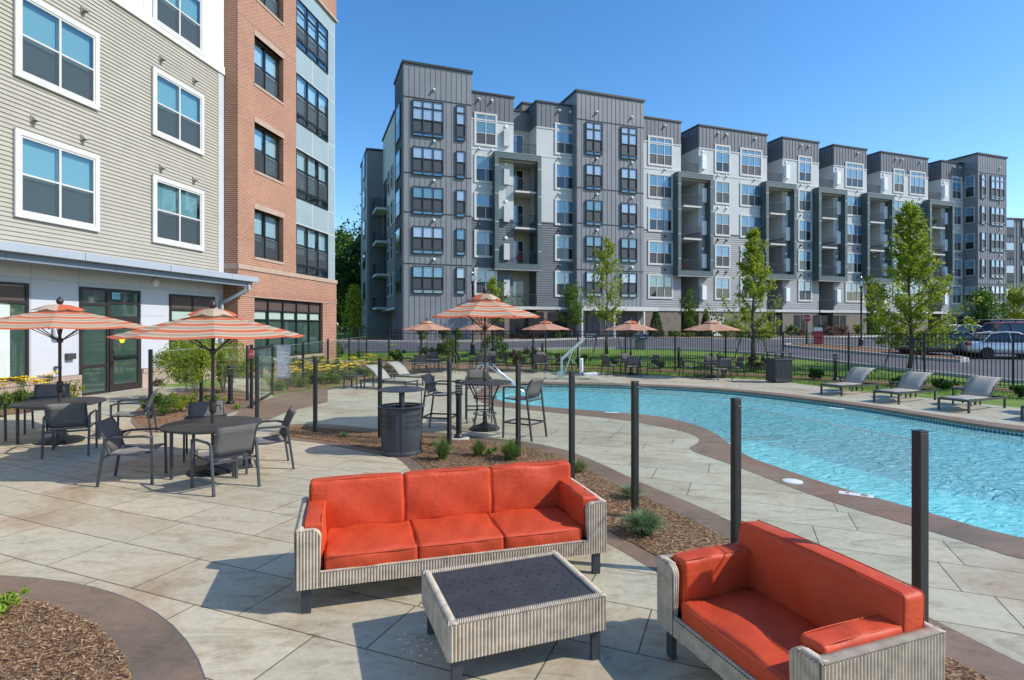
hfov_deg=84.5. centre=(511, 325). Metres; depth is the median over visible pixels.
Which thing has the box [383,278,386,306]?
balcony door
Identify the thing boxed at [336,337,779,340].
pavement
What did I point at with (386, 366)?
day lily
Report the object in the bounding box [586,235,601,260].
window
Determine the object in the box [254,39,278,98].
window
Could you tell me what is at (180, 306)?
window
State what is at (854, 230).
window
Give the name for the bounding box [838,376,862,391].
side table
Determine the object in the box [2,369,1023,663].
pool deck
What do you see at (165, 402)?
shrub
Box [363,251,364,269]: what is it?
window
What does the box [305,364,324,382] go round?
day lily
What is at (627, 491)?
grass tuft
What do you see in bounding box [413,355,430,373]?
dining chair
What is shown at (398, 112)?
window
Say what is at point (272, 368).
glass fence
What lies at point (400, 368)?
sun lounger
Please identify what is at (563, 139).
window
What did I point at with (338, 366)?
shrub
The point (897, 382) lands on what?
side table
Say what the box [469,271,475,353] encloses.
street lamp
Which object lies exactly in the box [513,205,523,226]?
balcony door
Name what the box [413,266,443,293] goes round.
window
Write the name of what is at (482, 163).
window
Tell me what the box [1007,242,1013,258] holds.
window
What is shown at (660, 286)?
window
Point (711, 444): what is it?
pool coping
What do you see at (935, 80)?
sky
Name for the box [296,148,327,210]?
window
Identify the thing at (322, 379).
day lily
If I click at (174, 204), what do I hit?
window
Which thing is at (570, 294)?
tree
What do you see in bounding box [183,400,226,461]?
dining chair
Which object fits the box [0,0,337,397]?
apartment building
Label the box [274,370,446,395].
garden border
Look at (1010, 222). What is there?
window
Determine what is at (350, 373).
day lily
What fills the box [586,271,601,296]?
window
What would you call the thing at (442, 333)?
shrub
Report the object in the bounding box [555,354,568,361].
shrub
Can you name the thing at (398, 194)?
window
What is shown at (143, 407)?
shrub
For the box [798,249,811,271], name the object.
window
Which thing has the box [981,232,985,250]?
window
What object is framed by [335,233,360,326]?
woodland tree
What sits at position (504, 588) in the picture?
coffee table
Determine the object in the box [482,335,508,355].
shrub
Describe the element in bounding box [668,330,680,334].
shrub
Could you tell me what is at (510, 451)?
grass tuft
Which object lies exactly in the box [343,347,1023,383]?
kerb
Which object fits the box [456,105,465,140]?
window
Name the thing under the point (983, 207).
window
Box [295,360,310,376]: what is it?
day lily
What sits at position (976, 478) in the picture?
pool water
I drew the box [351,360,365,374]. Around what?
day lily
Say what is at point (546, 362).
patio table
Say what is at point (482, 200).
window
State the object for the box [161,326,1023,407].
lawn
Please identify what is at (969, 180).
window
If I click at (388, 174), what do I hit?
window
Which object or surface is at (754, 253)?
maple tree
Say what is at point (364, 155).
window
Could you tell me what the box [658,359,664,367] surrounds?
shrub
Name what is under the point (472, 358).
patio table
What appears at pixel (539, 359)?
dining chair
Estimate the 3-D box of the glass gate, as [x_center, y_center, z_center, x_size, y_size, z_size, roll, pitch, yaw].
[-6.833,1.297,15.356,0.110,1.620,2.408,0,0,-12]
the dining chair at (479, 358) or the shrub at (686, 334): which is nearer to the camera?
the dining chair at (479, 358)
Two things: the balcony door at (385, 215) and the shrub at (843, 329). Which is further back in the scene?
the shrub at (843, 329)
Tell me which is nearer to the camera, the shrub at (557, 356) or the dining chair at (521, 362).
the dining chair at (521, 362)
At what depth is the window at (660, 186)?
52.18 m
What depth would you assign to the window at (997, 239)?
66.34 m
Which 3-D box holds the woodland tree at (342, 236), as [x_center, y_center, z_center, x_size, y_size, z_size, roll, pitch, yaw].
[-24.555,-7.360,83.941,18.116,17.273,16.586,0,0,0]
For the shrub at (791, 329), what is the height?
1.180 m
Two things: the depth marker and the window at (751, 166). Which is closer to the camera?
the depth marker
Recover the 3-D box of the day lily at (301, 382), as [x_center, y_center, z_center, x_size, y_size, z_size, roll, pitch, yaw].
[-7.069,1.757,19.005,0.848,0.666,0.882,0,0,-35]
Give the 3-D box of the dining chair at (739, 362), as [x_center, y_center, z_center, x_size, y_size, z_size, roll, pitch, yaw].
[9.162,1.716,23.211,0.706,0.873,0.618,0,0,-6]
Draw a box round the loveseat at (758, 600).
[657,520,945,679]
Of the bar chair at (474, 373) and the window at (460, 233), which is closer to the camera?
the bar chair at (474, 373)
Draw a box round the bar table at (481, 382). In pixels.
[460,379,511,431]
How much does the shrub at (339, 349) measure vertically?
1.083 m
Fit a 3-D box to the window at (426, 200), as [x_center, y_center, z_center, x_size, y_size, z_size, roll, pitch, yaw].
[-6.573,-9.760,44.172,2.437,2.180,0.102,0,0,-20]
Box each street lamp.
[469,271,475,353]
[857,276,863,345]
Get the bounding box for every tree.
[335,217,360,331]
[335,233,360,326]
[336,279,366,337]
[337,193,360,294]
[482,275,512,330]
[554,277,587,337]
[579,235,629,354]
[675,289,697,336]
[701,227,784,357]
[861,199,983,368]
[862,287,880,327]
[959,285,1014,321]
[993,280,1023,318]
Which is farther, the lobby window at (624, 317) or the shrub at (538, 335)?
the lobby window at (624, 317)
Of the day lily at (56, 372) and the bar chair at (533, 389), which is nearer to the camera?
the bar chair at (533, 389)
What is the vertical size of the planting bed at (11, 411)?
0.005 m
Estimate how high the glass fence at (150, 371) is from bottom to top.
1.660 m
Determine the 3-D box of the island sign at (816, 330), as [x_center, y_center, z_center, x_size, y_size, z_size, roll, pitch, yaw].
[20.895,0.767,38.444,0.768,1.257,0.550,0,0,20]
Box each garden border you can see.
[0,576,203,679]
[131,386,254,431]
[235,390,327,420]
[270,433,656,571]
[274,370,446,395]
[278,424,1023,679]
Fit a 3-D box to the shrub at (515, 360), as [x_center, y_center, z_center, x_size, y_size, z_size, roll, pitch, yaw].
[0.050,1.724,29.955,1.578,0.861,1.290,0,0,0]
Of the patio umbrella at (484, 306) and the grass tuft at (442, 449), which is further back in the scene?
the patio umbrella at (484, 306)
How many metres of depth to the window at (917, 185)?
63.94 m
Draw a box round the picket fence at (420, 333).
[336,327,1023,387]
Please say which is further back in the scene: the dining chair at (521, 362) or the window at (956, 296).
the window at (956, 296)
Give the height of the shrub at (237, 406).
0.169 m
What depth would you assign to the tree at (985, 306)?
45.91 m
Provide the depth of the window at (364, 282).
56.43 m
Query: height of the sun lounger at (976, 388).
0.793 m
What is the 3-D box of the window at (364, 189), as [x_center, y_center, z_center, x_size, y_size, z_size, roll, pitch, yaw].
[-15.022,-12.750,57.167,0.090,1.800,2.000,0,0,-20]
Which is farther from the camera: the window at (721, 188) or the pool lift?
the window at (721, 188)
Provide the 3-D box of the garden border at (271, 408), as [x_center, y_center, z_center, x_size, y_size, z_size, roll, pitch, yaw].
[-6.055,2.113,15.250,1.807,0.052,6.620,0,0,0]
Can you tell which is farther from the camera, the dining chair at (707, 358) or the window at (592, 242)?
the window at (592, 242)
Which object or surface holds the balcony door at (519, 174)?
in the apartment building at (461, 180)
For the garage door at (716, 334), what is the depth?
54.36 m
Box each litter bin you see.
[378,386,424,457]
[764,351,794,381]
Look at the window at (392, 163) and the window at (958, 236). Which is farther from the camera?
the window at (958, 236)
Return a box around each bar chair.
[420,373,455,427]
[465,369,491,423]
[502,377,547,441]
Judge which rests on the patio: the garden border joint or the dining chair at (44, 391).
the dining chair at (44, 391)
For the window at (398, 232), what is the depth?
44.89 m
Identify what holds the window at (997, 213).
in the apartment building at (461, 180)
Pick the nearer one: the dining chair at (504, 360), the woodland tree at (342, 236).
the dining chair at (504, 360)
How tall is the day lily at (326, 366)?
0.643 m
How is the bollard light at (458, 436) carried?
on the planting bed at (710, 541)
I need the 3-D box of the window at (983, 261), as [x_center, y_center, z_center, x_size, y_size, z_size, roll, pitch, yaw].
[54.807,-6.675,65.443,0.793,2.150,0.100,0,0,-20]
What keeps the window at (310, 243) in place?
in the apartment building at (162, 161)
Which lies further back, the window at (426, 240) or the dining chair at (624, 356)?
the window at (426, 240)
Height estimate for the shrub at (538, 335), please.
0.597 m
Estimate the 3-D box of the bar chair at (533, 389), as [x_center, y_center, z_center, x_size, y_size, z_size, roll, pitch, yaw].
[0.250,1.574,10.817,0.672,1.156,0.578,0,0,34]
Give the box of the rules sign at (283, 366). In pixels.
[276,345,289,377]
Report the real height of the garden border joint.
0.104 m
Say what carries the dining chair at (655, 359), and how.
on the pool deck
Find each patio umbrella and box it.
[0,297,147,445]
[107,299,304,476]
[402,318,451,372]
[432,286,540,431]
[458,319,504,368]
[521,318,570,371]
[605,318,656,374]
[684,317,741,377]
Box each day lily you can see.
[0,377,21,409]
[12,375,36,401]
[20,377,47,400]
[36,371,57,383]
[274,371,294,390]
[283,365,298,384]
[290,362,301,378]
[292,367,312,387]
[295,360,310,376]
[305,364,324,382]
[312,366,331,384]
[319,359,332,373]
[319,364,335,380]
[325,365,343,383]
[334,361,353,378]
[341,363,359,379]
[347,357,358,369]
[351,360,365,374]
[359,361,376,376]
[363,354,377,364]
[382,358,391,372]
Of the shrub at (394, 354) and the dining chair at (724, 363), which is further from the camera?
the shrub at (394, 354)
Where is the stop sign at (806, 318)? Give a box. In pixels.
[803,314,810,343]
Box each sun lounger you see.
[359,364,418,387]
[382,361,434,385]
[820,367,878,395]
[873,371,936,404]
[937,376,1005,412]
[1021,405,1023,419]
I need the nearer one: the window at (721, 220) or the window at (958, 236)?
the window at (721, 220)
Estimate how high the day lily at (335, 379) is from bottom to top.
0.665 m
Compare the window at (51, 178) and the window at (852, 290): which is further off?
the window at (852, 290)
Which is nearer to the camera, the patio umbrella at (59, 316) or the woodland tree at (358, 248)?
the patio umbrella at (59, 316)
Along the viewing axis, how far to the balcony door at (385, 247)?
53.16 m
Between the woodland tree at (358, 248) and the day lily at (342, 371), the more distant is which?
the woodland tree at (358, 248)
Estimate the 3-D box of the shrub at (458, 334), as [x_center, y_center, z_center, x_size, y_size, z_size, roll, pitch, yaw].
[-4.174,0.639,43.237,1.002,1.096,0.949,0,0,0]
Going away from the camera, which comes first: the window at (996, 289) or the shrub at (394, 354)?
the shrub at (394, 354)
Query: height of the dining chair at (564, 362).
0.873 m
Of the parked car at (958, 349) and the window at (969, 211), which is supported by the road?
the parked car at (958, 349)
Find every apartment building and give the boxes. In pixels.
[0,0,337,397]
[360,59,1007,339]
[1007,218,1023,312]
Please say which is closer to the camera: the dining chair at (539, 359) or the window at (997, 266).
the dining chair at (539, 359)
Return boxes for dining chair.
[0,403,6,440]
[24,383,70,434]
[41,402,97,458]
[94,416,167,486]
[109,388,159,435]
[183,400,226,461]
[190,422,260,496]
[243,406,296,474]
[398,354,414,372]
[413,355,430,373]
[425,352,438,370]
[439,353,455,372]
[455,352,470,369]
[476,353,489,371]
[486,351,496,368]
[494,352,508,370]
[518,353,533,371]
[532,354,548,373]
[536,352,551,369]
[558,354,572,370]
[600,355,620,375]
[620,353,637,372]
[625,356,640,376]
[640,354,660,374]
[678,356,698,377]
[703,355,721,376]
[710,358,732,379]
[723,356,745,377]
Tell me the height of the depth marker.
0.009 m
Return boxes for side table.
[343,374,365,389]
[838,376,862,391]
[889,381,916,397]
[950,387,980,405]
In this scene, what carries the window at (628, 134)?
in the apartment building at (461, 180)
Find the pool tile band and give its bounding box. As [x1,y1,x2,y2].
[492,385,1023,558]
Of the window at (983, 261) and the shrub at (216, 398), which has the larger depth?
the window at (983, 261)
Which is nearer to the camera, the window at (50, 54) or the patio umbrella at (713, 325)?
the window at (50, 54)
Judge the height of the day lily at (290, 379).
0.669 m
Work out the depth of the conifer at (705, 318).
51.25 m
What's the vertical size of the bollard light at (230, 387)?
1.030 m
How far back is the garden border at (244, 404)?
14.36 m
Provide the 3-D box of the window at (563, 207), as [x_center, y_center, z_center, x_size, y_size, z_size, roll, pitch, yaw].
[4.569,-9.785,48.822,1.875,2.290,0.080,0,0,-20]
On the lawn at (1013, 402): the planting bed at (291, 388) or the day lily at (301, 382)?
the planting bed at (291, 388)
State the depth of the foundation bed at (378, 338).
48.08 m
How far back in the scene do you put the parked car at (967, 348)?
30.19 m
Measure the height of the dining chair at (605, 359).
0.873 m
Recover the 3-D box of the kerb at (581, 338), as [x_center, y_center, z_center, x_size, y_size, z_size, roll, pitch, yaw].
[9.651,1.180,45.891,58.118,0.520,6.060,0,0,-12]
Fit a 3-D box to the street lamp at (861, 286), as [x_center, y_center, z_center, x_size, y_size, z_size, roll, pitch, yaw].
[22.642,-0.857,36.520,0.450,4.700,0.450,0,0,0]
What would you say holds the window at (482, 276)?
in the apartment building at (461, 180)
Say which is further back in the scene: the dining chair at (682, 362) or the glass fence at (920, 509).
the dining chair at (682, 362)
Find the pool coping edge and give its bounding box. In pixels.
[492,384,1023,432]
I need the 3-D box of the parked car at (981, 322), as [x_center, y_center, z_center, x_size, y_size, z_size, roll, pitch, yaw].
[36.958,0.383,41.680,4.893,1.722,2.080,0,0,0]
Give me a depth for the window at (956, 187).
66.16 m
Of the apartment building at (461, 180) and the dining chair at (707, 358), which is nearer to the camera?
the dining chair at (707, 358)
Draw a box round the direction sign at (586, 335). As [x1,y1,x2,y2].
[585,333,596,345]
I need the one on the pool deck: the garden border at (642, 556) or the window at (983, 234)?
the garden border at (642, 556)
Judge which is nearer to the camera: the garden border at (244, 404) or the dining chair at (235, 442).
the dining chair at (235, 442)
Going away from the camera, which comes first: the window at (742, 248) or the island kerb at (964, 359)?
the island kerb at (964, 359)
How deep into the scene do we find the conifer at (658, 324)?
49.37 m
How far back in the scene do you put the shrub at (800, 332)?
54.80 m
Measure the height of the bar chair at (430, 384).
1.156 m
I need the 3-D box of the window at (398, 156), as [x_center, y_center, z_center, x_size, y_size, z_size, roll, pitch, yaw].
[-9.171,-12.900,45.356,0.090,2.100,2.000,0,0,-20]
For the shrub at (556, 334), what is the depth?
46.07 m
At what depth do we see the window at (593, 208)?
48.82 m
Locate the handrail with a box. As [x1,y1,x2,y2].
[475,362,524,393]
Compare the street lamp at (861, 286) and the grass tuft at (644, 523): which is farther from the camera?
the street lamp at (861, 286)
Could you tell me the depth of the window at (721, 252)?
54.56 m
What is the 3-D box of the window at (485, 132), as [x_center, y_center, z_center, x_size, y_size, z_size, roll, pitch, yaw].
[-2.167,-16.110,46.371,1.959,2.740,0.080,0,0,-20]
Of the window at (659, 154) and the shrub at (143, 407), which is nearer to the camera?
the shrub at (143, 407)
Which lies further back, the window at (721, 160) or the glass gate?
the window at (721, 160)
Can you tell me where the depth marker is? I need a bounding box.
[839,491,873,497]
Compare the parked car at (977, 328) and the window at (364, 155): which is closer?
the parked car at (977, 328)
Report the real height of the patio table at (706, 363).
0.611 m
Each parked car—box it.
[892,330,980,356]
[946,324,981,333]
[960,331,1023,358]
[973,319,1023,325]
[978,322,1023,333]
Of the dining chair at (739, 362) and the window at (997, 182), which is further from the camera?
the window at (997, 182)
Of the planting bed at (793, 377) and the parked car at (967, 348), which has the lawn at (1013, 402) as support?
the planting bed at (793, 377)
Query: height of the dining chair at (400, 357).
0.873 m
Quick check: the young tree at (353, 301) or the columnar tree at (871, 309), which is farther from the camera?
the columnar tree at (871, 309)
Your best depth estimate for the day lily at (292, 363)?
21.16 m
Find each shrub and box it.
[64,379,84,396]
[138,396,147,410]
[153,338,219,401]
[153,379,163,385]
[153,392,181,414]
[163,391,198,411]
[203,339,249,392]
[203,394,227,401]
[234,403,240,408]
[244,355,275,377]
[291,356,329,368]
[318,357,346,372]
[336,342,347,357]
[388,349,406,360]
[423,347,441,354]
[437,337,459,359]
[438,330,448,340]
[452,327,463,339]
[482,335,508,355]
[499,349,526,365]
[510,333,528,338]
[523,346,543,359]
[526,333,541,338]
[550,332,570,337]
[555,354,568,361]
[575,354,591,362]
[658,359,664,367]
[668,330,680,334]
[682,332,694,336]
[742,353,765,370]
[784,324,798,335]
[794,329,805,335]
[808,367,824,378]
[823,326,835,335]
[834,324,849,335]
[852,324,863,332]
[889,376,901,384]
[931,378,958,389]
[1008,385,1023,397]
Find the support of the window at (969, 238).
in the apartment building at (461, 180)
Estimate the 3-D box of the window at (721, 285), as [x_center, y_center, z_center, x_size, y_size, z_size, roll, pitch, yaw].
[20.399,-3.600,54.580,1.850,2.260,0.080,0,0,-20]
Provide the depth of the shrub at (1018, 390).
16.64 m
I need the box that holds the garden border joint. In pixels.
[0,575,205,679]
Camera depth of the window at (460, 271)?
45.10 m
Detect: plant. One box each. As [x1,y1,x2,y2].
[0,586,30,614]
[485,447,496,455]
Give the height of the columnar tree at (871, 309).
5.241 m
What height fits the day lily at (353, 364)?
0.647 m
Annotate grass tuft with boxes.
[429,435,456,460]
[468,438,487,456]
[496,436,527,460]
[575,459,590,472]
[613,483,645,498]
[619,507,670,535]
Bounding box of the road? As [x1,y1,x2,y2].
[338,336,1023,379]
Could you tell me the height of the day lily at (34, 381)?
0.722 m
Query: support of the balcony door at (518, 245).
in the apartment building at (461, 180)
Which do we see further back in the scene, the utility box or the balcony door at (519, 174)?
the balcony door at (519, 174)
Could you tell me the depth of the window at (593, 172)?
48.82 m
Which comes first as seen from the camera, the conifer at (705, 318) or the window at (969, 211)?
the conifer at (705, 318)
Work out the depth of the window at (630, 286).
50.05 m
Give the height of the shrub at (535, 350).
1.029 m
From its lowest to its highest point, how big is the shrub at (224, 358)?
1.651 m
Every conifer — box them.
[648,311,664,336]
[698,308,712,336]
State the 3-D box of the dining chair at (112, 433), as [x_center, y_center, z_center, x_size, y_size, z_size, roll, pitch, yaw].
[-5.255,1.710,7.785,0.706,0.873,0.618,0,0,-16]
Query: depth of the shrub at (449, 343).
33.20 m
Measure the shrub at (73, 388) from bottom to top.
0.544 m
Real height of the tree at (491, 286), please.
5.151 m
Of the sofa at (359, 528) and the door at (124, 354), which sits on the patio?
the sofa at (359, 528)
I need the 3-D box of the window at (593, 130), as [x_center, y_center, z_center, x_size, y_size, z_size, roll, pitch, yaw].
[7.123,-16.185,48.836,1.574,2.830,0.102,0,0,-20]
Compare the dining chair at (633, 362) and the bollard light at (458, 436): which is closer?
the bollard light at (458, 436)
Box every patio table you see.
[9,397,106,447]
[159,416,261,479]
[418,358,439,372]
[470,357,492,370]
[535,358,557,371]
[698,362,722,377]
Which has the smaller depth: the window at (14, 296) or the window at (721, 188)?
the window at (14, 296)
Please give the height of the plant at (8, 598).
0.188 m
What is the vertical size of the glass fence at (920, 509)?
1.641 m
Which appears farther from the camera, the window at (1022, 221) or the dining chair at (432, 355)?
the window at (1022, 221)
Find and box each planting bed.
[0,408,30,414]
[0,599,131,679]
[135,388,243,427]
[270,360,530,393]
[279,426,990,679]
[534,366,1013,391]
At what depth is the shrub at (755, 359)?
25.59 m
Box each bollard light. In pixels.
[226,365,234,403]
[452,379,468,440]
[833,354,838,380]
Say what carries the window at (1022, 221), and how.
in the apartment building at (1015, 250)
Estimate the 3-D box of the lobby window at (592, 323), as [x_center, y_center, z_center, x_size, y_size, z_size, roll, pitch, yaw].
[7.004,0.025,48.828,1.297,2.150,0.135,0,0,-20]
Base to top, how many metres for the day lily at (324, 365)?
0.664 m
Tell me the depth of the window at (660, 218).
52.18 m
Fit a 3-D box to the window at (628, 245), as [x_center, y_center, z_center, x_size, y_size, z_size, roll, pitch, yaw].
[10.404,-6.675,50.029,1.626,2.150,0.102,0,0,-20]
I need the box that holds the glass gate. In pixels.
[248,345,272,408]
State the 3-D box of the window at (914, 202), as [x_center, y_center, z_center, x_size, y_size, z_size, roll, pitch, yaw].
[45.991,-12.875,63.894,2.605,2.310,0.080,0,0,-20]
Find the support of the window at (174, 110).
in the apartment building at (162, 161)
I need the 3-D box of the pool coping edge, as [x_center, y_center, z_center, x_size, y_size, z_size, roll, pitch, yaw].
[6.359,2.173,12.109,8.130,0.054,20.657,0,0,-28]
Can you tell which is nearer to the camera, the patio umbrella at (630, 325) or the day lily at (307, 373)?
the day lily at (307, 373)
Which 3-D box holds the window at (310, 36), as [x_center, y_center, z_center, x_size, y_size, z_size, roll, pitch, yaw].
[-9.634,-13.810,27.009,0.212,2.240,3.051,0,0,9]
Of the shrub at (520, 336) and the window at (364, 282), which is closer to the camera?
the shrub at (520, 336)
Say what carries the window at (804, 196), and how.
in the apartment building at (461, 180)
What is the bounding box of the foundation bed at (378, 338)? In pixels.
[341,335,867,339]
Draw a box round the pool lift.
[557,337,600,378]
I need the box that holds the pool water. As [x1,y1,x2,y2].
[495,387,1023,537]
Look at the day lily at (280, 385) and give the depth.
17.79 m
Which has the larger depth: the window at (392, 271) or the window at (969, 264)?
the window at (969, 264)
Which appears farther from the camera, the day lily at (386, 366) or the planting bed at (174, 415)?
the day lily at (386, 366)
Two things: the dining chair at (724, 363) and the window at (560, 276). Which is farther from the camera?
the window at (560, 276)
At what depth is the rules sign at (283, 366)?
16.92 m
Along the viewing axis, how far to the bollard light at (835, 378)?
21.85 m
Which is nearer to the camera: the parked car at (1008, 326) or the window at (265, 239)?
the window at (265, 239)
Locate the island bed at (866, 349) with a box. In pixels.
[790,344,960,358]
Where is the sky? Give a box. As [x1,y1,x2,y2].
[335,0,1023,323]
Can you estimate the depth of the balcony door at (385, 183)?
53.16 m
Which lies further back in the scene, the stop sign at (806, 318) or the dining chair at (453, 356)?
the stop sign at (806, 318)
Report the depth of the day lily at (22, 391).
13.72 m
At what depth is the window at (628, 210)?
50.01 m
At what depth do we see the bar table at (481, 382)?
11.45 m
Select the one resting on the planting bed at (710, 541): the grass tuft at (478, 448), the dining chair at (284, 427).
the grass tuft at (478, 448)
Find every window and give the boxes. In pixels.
[0,281,28,379]
[13,0,99,110]
[13,127,99,231]
[152,0,203,55]
[152,66,203,155]
[152,174,203,251]
[169,294,214,363]
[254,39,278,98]
[254,125,278,179]
[254,210,278,260]
[254,298,320,358]
[260,0,278,18]
[296,0,327,74]
[296,72,327,142]
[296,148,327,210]
[296,224,327,278]
[363,155,364,180]
[363,189,364,210]
[363,220,364,239]
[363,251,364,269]
[363,282,364,299]
[387,169,389,195]
[387,204,389,228]
[387,239,389,262]
[387,273,389,296]
[391,163,392,189]
[391,199,392,224]
[391,235,392,259]
[391,271,392,295]
[396,102,400,144]
[396,149,400,180]
[396,188,400,218]
[396,227,400,255]
[396,266,400,293]
[413,99,443,138]
[413,146,443,176]
[413,186,443,215]
[413,226,443,254]
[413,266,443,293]
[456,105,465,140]
[456,150,465,178]
[456,189,465,216]
[456,228,465,255]
[456,267,465,293]
[474,111,496,147]
[474,154,491,183]
[474,192,491,220]
[474,230,491,257]
[474,268,496,294]
[555,122,572,155]
[555,162,572,190]
[555,198,572,225]
[555,234,572,261]
[555,270,572,296]
[586,121,601,155]
[586,164,601,190]
[586,199,601,225]
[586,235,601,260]
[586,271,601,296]
[586,313,599,336]
[616,313,636,336]
[621,126,636,159]
[621,167,636,193]
[621,202,636,227]
[621,238,636,262]
[621,273,636,296]
[648,135,672,167]
[648,172,672,199]
[648,206,672,232]
[648,240,672,265]
[648,274,672,298]
[714,144,729,173]
[714,180,729,204]
[714,212,729,236]
[714,244,729,267]
[714,276,729,299]
[740,147,761,177]
[740,182,760,207]
[740,214,760,238]
[740,246,760,268]
[740,277,760,299]
[798,155,811,183]
[798,189,811,212]
[798,219,811,241]
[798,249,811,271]
[798,279,811,301]
[845,162,863,188]
[845,281,863,302]
[848,194,860,216]
[848,223,860,245]
[848,252,860,273]
[893,168,904,193]
[893,283,904,302]
[894,199,904,219]
[909,170,925,195]
[909,201,922,221]
[910,283,925,303]
[951,176,961,200]
[951,285,961,303]
[955,206,961,225]
[955,232,961,251]
[955,259,961,277]
[965,175,974,197]
[965,206,974,223]
[965,233,974,249]
[965,260,974,275]
[965,286,974,302]
[981,174,985,198]
[981,205,985,224]
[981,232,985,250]
[981,259,985,276]
[991,175,1004,200]
[991,206,1004,225]
[991,233,1004,251]
[991,259,1004,277]
[991,286,1004,303]
[1007,219,1013,235]
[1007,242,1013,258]
[1007,265,1013,281]
[1021,220,1023,235]
[1021,243,1023,258]
[1021,265,1023,281]
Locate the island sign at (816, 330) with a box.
[813,327,822,343]
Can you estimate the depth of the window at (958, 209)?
66.31 m
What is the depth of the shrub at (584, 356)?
30.00 m
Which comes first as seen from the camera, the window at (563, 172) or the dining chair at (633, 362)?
the dining chair at (633, 362)
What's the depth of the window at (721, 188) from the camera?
54.56 m
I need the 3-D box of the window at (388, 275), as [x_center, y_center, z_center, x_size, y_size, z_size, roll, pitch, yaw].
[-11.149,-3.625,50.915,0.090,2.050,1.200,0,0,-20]
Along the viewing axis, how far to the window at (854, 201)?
60.59 m
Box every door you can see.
[109,324,140,391]
[383,178,386,207]
[383,211,386,240]
[383,244,386,273]
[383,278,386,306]
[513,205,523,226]
[513,240,523,263]
[513,281,523,304]
[514,134,523,153]
[514,169,523,190]
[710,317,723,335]
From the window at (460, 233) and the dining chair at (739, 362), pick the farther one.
the window at (460, 233)
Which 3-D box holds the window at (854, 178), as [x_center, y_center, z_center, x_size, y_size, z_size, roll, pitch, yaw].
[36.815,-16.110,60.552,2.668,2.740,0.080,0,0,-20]
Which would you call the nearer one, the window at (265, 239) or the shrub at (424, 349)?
the window at (265, 239)
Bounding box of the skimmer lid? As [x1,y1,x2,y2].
[782,478,802,483]
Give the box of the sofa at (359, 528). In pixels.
[294,460,606,613]
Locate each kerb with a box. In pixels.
[336,335,884,342]
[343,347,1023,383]
[784,343,968,361]
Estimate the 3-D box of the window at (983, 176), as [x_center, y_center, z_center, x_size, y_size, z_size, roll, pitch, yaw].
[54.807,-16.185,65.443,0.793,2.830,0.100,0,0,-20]
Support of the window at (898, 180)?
in the apartment building at (461, 180)
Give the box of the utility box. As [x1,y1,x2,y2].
[633,334,646,349]
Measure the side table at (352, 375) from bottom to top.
0.450 m
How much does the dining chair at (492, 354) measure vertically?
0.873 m
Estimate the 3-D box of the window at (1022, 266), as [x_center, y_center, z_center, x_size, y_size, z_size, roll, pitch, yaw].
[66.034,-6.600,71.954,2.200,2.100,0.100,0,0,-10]
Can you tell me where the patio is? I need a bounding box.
[0,409,723,679]
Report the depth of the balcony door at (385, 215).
53.16 m
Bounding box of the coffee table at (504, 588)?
[422,550,606,679]
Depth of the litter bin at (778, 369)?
21.05 m
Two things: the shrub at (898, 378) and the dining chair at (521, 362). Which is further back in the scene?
the dining chair at (521, 362)
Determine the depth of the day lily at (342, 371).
22.24 m
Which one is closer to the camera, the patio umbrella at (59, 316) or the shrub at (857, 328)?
the patio umbrella at (59, 316)
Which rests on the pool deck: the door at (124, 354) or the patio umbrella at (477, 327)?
the patio umbrella at (477, 327)
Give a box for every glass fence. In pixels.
[148,345,248,418]
[255,353,929,622]
[271,335,366,394]
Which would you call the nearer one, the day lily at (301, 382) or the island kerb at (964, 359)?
the day lily at (301, 382)
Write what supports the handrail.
on the pool coping
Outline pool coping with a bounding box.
[475,382,1023,558]
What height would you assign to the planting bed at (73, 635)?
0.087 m
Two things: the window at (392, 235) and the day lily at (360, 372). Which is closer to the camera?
the day lily at (360, 372)
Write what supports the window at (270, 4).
in the apartment building at (162, 161)
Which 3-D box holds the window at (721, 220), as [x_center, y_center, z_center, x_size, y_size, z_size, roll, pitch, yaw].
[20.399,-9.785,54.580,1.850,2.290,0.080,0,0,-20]
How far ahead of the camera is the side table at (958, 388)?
15.32 m
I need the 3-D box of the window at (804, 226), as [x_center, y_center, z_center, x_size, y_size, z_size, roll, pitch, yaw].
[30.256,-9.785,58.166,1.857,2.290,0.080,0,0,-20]
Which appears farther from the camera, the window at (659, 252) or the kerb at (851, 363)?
the window at (659, 252)
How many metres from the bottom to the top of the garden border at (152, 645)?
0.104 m
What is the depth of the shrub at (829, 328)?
56.22 m
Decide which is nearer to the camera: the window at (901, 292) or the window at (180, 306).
the window at (180, 306)
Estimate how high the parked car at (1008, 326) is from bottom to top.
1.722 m
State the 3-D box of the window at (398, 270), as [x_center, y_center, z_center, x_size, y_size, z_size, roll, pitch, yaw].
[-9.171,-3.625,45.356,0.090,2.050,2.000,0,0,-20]
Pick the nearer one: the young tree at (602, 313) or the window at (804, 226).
the young tree at (602, 313)
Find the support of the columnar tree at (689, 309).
on the foundation bed at (378, 338)
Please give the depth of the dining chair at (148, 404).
10.60 m
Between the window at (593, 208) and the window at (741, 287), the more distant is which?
the window at (741, 287)
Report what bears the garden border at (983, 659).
on the pool deck

